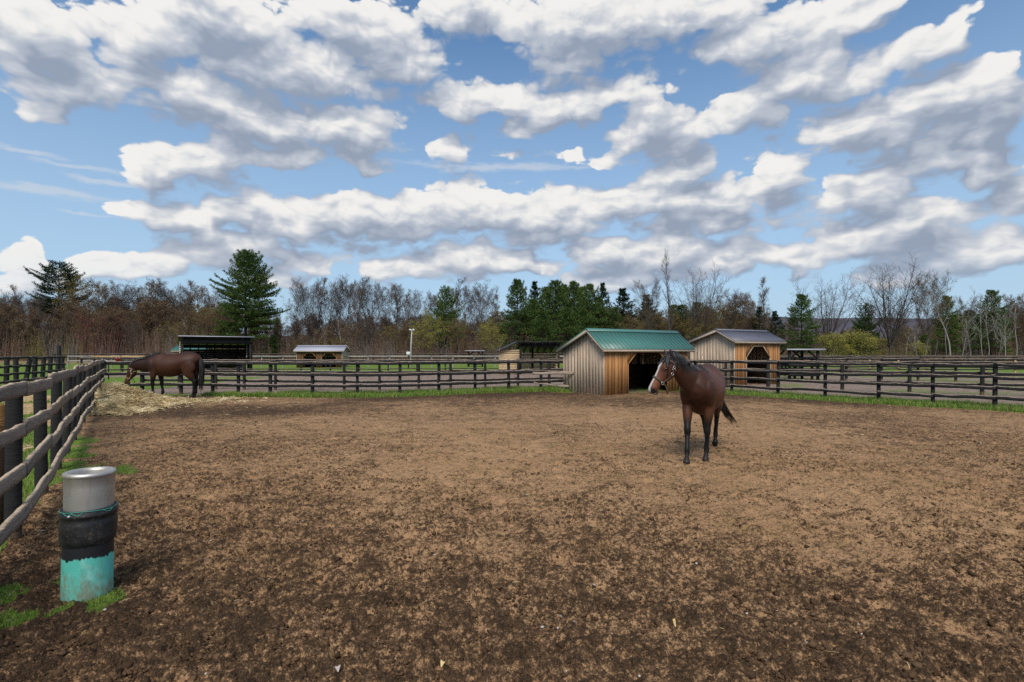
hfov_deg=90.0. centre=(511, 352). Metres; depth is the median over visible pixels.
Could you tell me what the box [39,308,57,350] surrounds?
bare tree
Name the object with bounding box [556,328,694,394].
horse shed
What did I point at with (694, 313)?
pine tree
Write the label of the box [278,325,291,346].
bare tree
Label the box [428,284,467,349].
pine tree
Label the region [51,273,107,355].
budding tree
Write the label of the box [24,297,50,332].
budding tree
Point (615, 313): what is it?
pine tree
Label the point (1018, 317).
bare tree
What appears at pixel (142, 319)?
budding tree
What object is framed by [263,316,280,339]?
bare tree
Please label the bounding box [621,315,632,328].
budding tree
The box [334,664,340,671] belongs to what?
paper scrap
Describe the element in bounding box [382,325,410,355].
budding tree
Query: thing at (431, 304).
bare tree
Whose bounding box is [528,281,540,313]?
pine tree
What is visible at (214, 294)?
bare tree
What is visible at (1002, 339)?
birch tree
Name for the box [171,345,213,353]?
horse shed
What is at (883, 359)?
rail fence
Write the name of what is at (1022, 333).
budding tree
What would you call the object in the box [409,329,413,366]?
light pole
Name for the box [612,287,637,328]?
pine tree
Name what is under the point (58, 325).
budding tree
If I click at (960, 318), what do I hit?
pine tree
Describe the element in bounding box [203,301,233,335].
budding tree
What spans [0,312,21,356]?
bare tree
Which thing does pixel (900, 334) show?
bare tree
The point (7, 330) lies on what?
budding tree
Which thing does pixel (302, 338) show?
budding tree
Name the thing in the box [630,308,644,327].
budding tree
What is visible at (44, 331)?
bare tree
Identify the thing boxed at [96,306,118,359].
budding tree
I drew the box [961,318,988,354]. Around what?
pine tree
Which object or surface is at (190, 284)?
bare tree
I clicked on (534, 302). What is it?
pine tree
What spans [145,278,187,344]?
bare tree
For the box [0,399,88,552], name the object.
grass
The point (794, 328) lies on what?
bare tree
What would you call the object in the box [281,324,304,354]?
budding tree
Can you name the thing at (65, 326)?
bare tree
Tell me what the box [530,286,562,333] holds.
pine tree
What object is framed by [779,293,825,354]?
pine tree
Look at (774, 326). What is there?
pine tree
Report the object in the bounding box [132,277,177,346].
budding tree
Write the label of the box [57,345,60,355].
gate post
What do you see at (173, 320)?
budding tree
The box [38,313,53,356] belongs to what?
birch tree
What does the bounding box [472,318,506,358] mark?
budding tree
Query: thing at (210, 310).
budding tree
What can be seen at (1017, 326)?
budding tree
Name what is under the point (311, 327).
bare tree
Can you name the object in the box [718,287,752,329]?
bare tree
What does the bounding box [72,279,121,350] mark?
budding tree
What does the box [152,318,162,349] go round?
bare tree
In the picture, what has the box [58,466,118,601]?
post waterer
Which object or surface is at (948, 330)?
budding tree
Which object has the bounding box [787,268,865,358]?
bare tree
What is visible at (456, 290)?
bare tree
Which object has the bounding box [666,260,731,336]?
bare tree
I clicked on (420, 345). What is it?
budding tree
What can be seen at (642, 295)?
bare tree
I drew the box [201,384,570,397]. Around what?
grass
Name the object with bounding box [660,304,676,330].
pine tree
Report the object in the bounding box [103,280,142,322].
bare tree
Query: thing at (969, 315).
pine tree
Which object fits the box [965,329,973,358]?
birch tree
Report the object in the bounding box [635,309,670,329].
budding tree
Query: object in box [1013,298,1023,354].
bare tree
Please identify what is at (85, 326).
budding tree
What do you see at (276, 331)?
bare tree
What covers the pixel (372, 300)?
bare tree
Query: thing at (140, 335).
bare tree
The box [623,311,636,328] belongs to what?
bare tree
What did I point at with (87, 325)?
budding tree
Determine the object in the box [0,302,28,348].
budding tree
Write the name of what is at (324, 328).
budding tree
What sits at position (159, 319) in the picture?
budding tree
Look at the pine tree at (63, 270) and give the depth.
126.04 m
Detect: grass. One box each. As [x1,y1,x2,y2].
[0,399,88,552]
[0,451,137,628]
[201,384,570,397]
[678,387,1023,412]
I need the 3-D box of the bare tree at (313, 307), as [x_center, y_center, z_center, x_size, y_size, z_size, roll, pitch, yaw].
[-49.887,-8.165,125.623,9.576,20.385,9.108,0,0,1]
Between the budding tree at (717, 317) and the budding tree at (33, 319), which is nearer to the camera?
the budding tree at (33, 319)
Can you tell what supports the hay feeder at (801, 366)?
on the ground at (736, 469)
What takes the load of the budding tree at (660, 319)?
on the ground at (736, 469)
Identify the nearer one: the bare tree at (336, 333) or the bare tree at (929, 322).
the bare tree at (929, 322)
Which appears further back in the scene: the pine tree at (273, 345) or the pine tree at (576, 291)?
the pine tree at (576, 291)
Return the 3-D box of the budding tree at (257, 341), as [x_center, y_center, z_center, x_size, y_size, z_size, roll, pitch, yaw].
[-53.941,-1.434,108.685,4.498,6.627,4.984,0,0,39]
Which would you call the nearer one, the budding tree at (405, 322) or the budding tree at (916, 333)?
the budding tree at (916, 333)
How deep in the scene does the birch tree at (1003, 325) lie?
80.52 m
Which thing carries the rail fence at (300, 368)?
on the ground at (736, 469)
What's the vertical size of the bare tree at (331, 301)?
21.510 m
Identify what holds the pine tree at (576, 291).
on the ground at (736, 469)
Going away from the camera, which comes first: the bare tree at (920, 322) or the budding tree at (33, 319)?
the budding tree at (33, 319)
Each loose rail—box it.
[533,371,573,374]
[534,382,568,386]
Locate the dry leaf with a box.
[440,660,447,666]
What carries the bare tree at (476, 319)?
on the ground at (736, 469)
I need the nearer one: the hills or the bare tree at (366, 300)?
the bare tree at (366, 300)
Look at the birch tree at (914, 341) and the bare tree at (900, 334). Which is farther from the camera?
the bare tree at (900, 334)
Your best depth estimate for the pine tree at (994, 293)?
103.32 m
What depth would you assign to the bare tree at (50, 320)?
128.77 m
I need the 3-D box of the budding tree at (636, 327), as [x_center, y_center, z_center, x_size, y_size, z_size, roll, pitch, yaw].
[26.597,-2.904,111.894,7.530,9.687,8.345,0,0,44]
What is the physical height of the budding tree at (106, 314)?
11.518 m
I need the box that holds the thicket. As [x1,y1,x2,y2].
[0,320,1023,360]
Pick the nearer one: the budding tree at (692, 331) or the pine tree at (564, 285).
the budding tree at (692, 331)
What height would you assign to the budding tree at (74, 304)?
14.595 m
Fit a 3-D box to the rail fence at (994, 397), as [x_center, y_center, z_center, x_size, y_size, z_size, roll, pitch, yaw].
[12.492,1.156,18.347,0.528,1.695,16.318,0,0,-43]
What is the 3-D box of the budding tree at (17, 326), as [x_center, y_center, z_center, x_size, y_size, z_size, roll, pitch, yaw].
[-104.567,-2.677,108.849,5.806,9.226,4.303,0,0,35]
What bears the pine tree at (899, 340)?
on the ground at (736, 469)
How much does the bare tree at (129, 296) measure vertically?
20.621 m
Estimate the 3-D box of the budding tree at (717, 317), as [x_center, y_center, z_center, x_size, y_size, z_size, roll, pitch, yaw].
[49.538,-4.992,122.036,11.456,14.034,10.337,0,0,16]
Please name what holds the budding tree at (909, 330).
on the ground at (736, 469)
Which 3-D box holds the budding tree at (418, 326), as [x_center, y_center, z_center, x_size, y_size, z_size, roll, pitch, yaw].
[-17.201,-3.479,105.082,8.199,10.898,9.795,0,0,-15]
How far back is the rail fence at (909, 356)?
57.72 m
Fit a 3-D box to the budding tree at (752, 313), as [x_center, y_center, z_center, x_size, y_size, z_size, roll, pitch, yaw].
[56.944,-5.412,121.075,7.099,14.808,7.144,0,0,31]
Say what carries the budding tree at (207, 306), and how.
on the ground at (736, 469)
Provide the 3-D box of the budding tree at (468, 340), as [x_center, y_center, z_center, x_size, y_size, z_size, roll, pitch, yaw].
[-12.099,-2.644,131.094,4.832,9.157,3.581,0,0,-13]
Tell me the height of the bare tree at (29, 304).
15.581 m
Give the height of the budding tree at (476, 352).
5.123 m
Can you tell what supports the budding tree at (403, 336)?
on the ground at (736, 469)
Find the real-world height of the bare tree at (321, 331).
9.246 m
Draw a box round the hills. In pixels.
[85,317,931,352]
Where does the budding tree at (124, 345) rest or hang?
on the ground at (736, 469)
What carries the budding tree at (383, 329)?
on the ground at (736, 469)
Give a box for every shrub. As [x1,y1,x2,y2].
[813,332,855,358]
[833,329,882,356]
[857,336,889,356]
[905,340,930,358]
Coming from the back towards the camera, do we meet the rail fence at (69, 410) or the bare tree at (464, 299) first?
the bare tree at (464, 299)
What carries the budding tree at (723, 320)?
on the ground at (736, 469)
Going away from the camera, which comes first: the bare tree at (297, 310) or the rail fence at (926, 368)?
the rail fence at (926, 368)
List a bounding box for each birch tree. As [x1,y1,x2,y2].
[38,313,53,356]
[908,328,920,354]
[942,321,950,344]
[956,307,980,356]
[965,285,1004,355]
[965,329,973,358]
[982,309,992,352]
[986,304,1020,361]
[993,326,1012,355]
[1009,301,1019,361]
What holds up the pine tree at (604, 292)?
on the ground at (736, 469)
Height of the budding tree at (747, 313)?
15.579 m
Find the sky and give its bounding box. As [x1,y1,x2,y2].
[0,0,1023,335]
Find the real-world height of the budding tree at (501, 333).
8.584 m
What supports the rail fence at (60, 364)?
on the ground at (736, 469)
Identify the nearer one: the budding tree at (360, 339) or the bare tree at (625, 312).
the bare tree at (625, 312)
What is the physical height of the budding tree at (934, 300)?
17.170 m
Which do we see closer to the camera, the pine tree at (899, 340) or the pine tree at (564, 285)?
the pine tree at (564, 285)
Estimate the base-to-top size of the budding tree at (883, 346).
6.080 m
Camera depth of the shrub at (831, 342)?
77.44 m
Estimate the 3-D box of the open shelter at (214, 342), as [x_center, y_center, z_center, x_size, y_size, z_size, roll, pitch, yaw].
[-26.529,0.172,45.883,5.750,3.155,4.385,0,0,-34]
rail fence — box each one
[0,356,66,384]
[0,359,104,546]
[54,353,562,362]
[67,355,562,366]
[80,357,201,371]
[93,355,142,370]
[102,359,562,393]
[121,359,530,371]
[144,359,562,390]
[658,359,1023,407]
[688,359,1023,394]
[780,355,1023,367]
[780,357,1023,381]
[785,356,1023,372]
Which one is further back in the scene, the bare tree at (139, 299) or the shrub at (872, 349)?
the bare tree at (139, 299)
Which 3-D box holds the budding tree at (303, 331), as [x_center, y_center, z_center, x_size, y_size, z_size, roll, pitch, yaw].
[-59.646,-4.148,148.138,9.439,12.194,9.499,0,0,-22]
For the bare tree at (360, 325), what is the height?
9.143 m
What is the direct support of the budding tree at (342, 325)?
on the ground at (736, 469)
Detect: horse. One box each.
[124,352,204,397]
[648,349,736,463]
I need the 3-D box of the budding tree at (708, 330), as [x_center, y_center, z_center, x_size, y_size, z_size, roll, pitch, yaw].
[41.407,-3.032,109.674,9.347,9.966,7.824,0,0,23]
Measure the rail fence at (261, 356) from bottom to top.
1.653 m
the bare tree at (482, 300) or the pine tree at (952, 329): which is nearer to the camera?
the pine tree at (952, 329)
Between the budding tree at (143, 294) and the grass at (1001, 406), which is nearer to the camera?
the grass at (1001, 406)
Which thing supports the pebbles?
on the ground at (736, 469)
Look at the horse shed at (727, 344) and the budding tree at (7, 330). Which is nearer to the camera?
the horse shed at (727, 344)
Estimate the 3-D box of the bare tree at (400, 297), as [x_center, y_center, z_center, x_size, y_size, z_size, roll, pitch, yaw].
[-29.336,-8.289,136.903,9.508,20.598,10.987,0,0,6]
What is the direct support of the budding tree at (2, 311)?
on the ground at (736, 469)
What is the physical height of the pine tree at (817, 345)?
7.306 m
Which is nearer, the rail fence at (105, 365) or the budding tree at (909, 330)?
the rail fence at (105, 365)
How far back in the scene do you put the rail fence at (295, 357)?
85.04 m
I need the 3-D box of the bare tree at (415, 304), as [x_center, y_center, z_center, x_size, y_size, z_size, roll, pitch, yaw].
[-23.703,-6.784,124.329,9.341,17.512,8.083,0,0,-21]
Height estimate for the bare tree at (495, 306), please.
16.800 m
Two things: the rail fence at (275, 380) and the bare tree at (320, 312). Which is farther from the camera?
the bare tree at (320, 312)
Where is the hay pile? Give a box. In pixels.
[90,381,267,416]
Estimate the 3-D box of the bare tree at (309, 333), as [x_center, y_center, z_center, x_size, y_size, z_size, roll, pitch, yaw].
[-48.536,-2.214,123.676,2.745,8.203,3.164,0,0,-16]
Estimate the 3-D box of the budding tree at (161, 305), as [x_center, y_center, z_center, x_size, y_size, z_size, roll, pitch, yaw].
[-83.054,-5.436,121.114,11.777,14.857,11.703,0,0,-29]
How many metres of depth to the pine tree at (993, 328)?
116.79 m
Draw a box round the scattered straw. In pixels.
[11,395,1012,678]
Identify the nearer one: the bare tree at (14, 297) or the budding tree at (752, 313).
the budding tree at (752, 313)
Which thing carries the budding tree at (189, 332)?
on the ground at (736, 469)
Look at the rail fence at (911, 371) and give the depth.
21.91 m
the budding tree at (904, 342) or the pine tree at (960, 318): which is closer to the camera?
the pine tree at (960, 318)
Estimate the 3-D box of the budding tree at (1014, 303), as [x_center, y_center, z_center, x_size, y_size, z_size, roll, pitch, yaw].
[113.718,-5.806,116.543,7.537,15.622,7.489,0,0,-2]
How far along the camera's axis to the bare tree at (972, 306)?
117.90 m
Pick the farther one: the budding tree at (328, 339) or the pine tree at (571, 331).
the budding tree at (328, 339)
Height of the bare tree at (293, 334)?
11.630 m
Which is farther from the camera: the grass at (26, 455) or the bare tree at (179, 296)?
the bare tree at (179, 296)
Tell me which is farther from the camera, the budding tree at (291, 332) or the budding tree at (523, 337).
the budding tree at (291, 332)
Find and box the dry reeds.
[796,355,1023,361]
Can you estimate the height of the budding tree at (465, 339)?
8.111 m
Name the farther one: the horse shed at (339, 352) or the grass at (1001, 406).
the horse shed at (339, 352)
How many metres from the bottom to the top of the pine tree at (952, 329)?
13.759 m
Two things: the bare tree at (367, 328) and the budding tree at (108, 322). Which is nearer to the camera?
the bare tree at (367, 328)
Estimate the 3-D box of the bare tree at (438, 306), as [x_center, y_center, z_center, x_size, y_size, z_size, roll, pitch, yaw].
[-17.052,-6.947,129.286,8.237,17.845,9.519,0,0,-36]
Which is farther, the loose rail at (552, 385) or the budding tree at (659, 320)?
the budding tree at (659, 320)
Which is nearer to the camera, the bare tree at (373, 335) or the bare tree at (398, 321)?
the bare tree at (373, 335)
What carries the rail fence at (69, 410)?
on the ground at (736, 469)
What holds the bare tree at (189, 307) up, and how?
on the ground at (736, 469)
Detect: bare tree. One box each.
[0,289,32,320]
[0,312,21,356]
[8,284,33,343]
[9,297,48,336]
[31,295,61,347]
[31,304,45,340]
[34,302,61,358]
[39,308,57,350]
[40,318,50,360]
[55,311,71,354]
[88,297,143,342]
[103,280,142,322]
[110,282,148,323]
[122,323,140,359]
[131,287,145,350]
[133,320,146,355]
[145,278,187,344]
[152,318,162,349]
[156,283,189,321]
[180,296,196,335]
[182,280,195,323]
[199,288,230,310]
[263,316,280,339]
[273,324,280,352]
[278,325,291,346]
[280,276,320,348]
[289,277,323,342]
[290,314,297,347]
[302,316,324,335]
[307,327,315,344]
[310,277,330,344]
[313,326,330,344]
[314,276,349,335]
[323,275,367,358]
[327,274,359,341]
[330,326,346,344]
[344,281,382,355]
[345,322,376,347]
[348,275,371,355]
[353,315,383,352]
[354,280,390,341]
[358,333,364,354]
[370,326,376,352]
[373,281,404,354]
[385,286,416,328]
[389,324,399,358]
[390,283,403,346]
[399,290,428,349]
[414,291,448,355]
[427,291,455,351]
[448,276,466,358]
[449,282,478,358]
[460,279,490,347]
[467,284,500,339]
[469,316,492,348]
[491,294,500,337]
[508,324,515,349]
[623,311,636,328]
[631,275,662,329]
[661,251,676,330]
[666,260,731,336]
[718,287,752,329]
[757,277,772,332]
[777,325,791,350]
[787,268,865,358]
[787,307,799,355]
[842,253,933,355]
[891,308,911,352]
[907,277,951,354]
[911,299,927,353]
[953,294,982,354]
[992,320,1004,353]
[1003,305,1023,340]
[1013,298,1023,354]
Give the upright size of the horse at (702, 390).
1.802 m
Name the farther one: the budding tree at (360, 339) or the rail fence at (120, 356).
the budding tree at (360, 339)
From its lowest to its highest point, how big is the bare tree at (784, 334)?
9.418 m
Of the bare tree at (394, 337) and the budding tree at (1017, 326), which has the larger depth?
the bare tree at (394, 337)
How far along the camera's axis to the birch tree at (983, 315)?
85.28 m
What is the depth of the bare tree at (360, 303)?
122.50 m
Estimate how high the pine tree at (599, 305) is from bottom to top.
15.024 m
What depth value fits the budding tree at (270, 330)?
144.19 m
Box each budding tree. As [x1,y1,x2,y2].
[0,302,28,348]
[0,308,36,355]
[0,309,26,345]
[7,319,30,360]
[11,309,42,355]
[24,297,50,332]
[46,298,104,344]
[49,304,76,347]
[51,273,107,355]
[67,307,98,359]
[68,311,109,348]
[69,310,126,352]
[70,297,109,351]
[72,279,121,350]
[80,307,130,359]
[80,320,110,354]
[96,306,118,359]
[101,304,133,355]
[105,330,136,355]
[110,308,142,351]
[126,301,161,349]
[131,300,189,350]
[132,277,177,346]
[135,298,157,350]
[142,295,184,344]
[153,321,183,350]
[167,311,183,339]
[174,310,200,335]
[178,283,222,327]
[181,303,222,335]
[182,303,216,335]
[184,309,224,335]
[191,313,216,335]
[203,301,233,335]
[249,331,268,359]
[257,310,291,358]
[271,317,285,351]
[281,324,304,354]
[290,318,315,344]
[296,335,314,344]
[312,325,337,344]
[314,330,324,344]
[323,331,333,344]
[325,317,350,345]
[338,323,361,359]
[347,327,379,358]
[375,317,392,358]
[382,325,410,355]
[394,317,411,355]
[395,324,417,350]
[398,315,423,349]
[409,309,448,358]
[415,328,432,354]
[432,316,464,352]
[441,318,470,354]
[454,326,473,351]
[465,327,472,351]
[468,323,479,348]
[471,338,484,353]
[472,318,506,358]
[485,324,511,353]
[488,322,515,353]
[490,310,527,336]
[520,333,528,352]
[615,318,649,329]
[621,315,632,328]
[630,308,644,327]
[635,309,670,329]
[639,311,668,329]
[653,313,689,335]
[681,318,711,340]
[685,316,719,336]
[699,303,744,328]
[702,295,748,328]
[728,291,760,329]
[742,300,767,329]
[783,321,798,346]
[873,336,893,354]
[893,336,907,354]
[900,323,925,346]
[904,332,919,353]
[909,269,959,355]
[926,314,970,354]
[949,331,969,350]
[975,327,1014,353]
[994,293,1023,342]
[1000,323,1023,349]
[1017,330,1023,352]
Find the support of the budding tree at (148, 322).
on the ground at (736, 469)
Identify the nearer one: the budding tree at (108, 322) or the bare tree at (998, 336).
the bare tree at (998, 336)
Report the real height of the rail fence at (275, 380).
1.710 m
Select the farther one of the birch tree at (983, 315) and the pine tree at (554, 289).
the pine tree at (554, 289)
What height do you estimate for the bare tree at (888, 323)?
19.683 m
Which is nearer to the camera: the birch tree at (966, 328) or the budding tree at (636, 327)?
the birch tree at (966, 328)
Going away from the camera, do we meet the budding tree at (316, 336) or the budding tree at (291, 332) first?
the budding tree at (316, 336)
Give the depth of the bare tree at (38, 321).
136.16 m
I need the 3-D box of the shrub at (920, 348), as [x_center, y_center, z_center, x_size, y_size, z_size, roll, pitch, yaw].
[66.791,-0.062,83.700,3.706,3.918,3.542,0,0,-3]
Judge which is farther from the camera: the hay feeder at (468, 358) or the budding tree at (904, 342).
the budding tree at (904, 342)
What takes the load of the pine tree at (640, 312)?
on the ground at (736, 469)
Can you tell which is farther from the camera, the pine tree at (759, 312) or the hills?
the hills
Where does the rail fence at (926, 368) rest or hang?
on the ground at (736, 469)
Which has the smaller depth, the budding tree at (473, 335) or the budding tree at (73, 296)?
the budding tree at (73, 296)
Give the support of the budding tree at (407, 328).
on the ground at (736, 469)
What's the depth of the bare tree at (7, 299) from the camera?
129.82 m
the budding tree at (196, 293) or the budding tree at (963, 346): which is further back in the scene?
the budding tree at (196, 293)
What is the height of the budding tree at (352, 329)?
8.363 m
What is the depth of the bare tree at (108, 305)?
127.76 m
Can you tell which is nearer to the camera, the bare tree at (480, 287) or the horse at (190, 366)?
the horse at (190, 366)
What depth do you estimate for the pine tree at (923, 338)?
114.73 m
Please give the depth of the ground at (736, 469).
4.89 m
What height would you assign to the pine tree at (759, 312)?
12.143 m
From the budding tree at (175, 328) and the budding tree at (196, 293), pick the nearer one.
the budding tree at (175, 328)
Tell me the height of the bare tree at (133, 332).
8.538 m
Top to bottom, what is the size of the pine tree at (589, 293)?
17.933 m
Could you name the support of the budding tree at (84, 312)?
on the ground at (736, 469)
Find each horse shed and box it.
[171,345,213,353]
[293,345,350,367]
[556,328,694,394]
[687,329,785,384]
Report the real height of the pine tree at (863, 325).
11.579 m
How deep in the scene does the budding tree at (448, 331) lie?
120.76 m
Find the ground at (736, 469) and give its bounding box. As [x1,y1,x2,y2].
[0,353,1023,681]
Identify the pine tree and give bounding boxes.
[23,259,91,338]
[205,322,236,348]
[209,249,289,358]
[262,334,282,358]
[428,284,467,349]
[495,278,538,352]
[514,298,553,352]
[526,310,556,352]
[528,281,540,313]
[530,279,580,352]
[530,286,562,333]
[543,307,584,355]
[548,284,576,339]
[561,280,590,336]
[573,283,608,335]
[576,286,592,329]
[580,297,611,328]
[596,282,612,327]
[604,307,626,328]
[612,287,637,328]
[632,294,661,329]
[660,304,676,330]
[666,304,702,340]
[684,303,708,337]
[748,307,774,334]
[768,311,789,347]
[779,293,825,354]
[811,334,821,353]
[849,302,885,355]
[885,326,909,355]
[916,334,935,355]
[930,295,968,355]
[937,314,978,353]
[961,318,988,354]
[963,310,979,343]
[968,289,1020,355]
[979,313,1007,354]
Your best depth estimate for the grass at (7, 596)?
3.62 m
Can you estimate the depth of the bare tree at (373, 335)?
112.43 m
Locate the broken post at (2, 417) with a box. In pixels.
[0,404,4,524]
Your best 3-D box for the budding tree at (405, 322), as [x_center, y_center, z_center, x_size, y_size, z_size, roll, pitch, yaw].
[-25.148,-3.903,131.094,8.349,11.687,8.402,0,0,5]
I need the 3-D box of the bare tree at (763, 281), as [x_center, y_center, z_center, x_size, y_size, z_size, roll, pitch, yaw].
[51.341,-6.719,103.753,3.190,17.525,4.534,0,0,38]
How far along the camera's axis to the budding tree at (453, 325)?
106.61 m
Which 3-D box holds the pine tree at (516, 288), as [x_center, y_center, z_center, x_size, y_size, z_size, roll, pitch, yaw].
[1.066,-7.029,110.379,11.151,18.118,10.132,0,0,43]
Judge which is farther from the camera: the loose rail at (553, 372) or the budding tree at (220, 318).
the budding tree at (220, 318)
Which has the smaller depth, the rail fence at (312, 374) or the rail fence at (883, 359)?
the rail fence at (312, 374)
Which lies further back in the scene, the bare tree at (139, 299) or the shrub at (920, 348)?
the bare tree at (139, 299)
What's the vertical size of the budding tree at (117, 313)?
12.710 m
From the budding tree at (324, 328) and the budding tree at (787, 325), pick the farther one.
the budding tree at (787, 325)
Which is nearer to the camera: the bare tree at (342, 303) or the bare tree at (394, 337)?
the bare tree at (394, 337)
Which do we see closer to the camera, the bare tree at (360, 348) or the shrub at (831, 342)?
the shrub at (831, 342)
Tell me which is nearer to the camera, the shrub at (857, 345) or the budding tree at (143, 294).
the shrub at (857, 345)
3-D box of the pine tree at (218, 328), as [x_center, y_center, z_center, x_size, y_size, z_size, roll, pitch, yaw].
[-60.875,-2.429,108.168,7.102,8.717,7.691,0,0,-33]
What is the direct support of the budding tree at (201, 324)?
on the ground at (736, 469)
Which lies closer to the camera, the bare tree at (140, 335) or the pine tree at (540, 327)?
the pine tree at (540, 327)
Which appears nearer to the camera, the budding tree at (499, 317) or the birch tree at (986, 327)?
the birch tree at (986, 327)
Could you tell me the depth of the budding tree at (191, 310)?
119.29 m
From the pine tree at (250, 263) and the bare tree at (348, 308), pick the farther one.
the bare tree at (348, 308)
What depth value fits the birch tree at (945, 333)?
84.25 m
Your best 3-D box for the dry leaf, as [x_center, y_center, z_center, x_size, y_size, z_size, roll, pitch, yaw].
[-0.369,1.698,2.792,0.040,0.045,0.053,0,0,0]
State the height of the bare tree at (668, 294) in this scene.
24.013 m
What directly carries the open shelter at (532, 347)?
on the ground at (736, 469)
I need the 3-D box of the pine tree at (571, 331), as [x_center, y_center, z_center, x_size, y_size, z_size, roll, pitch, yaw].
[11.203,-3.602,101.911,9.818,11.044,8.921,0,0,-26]
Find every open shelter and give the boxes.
[177,335,254,369]
[495,341,562,373]
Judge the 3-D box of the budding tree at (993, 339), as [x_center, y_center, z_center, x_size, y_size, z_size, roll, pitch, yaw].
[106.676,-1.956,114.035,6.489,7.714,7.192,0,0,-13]
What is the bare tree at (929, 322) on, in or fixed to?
on the ground at (736, 469)
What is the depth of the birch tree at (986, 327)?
82.50 m
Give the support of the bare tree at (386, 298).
on the ground at (736, 469)
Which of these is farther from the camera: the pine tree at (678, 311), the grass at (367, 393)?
the pine tree at (678, 311)
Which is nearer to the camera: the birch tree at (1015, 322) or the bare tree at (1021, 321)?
the birch tree at (1015, 322)
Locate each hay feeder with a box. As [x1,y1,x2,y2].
[465,350,484,366]
[780,349,825,379]
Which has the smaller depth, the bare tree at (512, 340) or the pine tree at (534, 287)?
the bare tree at (512, 340)
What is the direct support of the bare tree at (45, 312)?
on the ground at (736, 469)
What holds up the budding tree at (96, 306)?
on the ground at (736, 469)
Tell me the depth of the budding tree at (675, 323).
115.77 m
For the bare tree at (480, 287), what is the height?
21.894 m
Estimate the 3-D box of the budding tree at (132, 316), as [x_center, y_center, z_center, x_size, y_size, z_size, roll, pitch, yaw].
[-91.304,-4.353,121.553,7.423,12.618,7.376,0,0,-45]
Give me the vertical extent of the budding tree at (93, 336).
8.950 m
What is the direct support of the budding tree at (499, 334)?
on the ground at (736, 469)
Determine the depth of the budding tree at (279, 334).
116.38 m
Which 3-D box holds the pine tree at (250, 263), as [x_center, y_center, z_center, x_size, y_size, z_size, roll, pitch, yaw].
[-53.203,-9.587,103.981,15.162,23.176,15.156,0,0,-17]
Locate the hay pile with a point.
(116, 398)
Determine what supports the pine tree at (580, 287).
on the ground at (736, 469)
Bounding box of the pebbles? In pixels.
[9,418,1023,676]

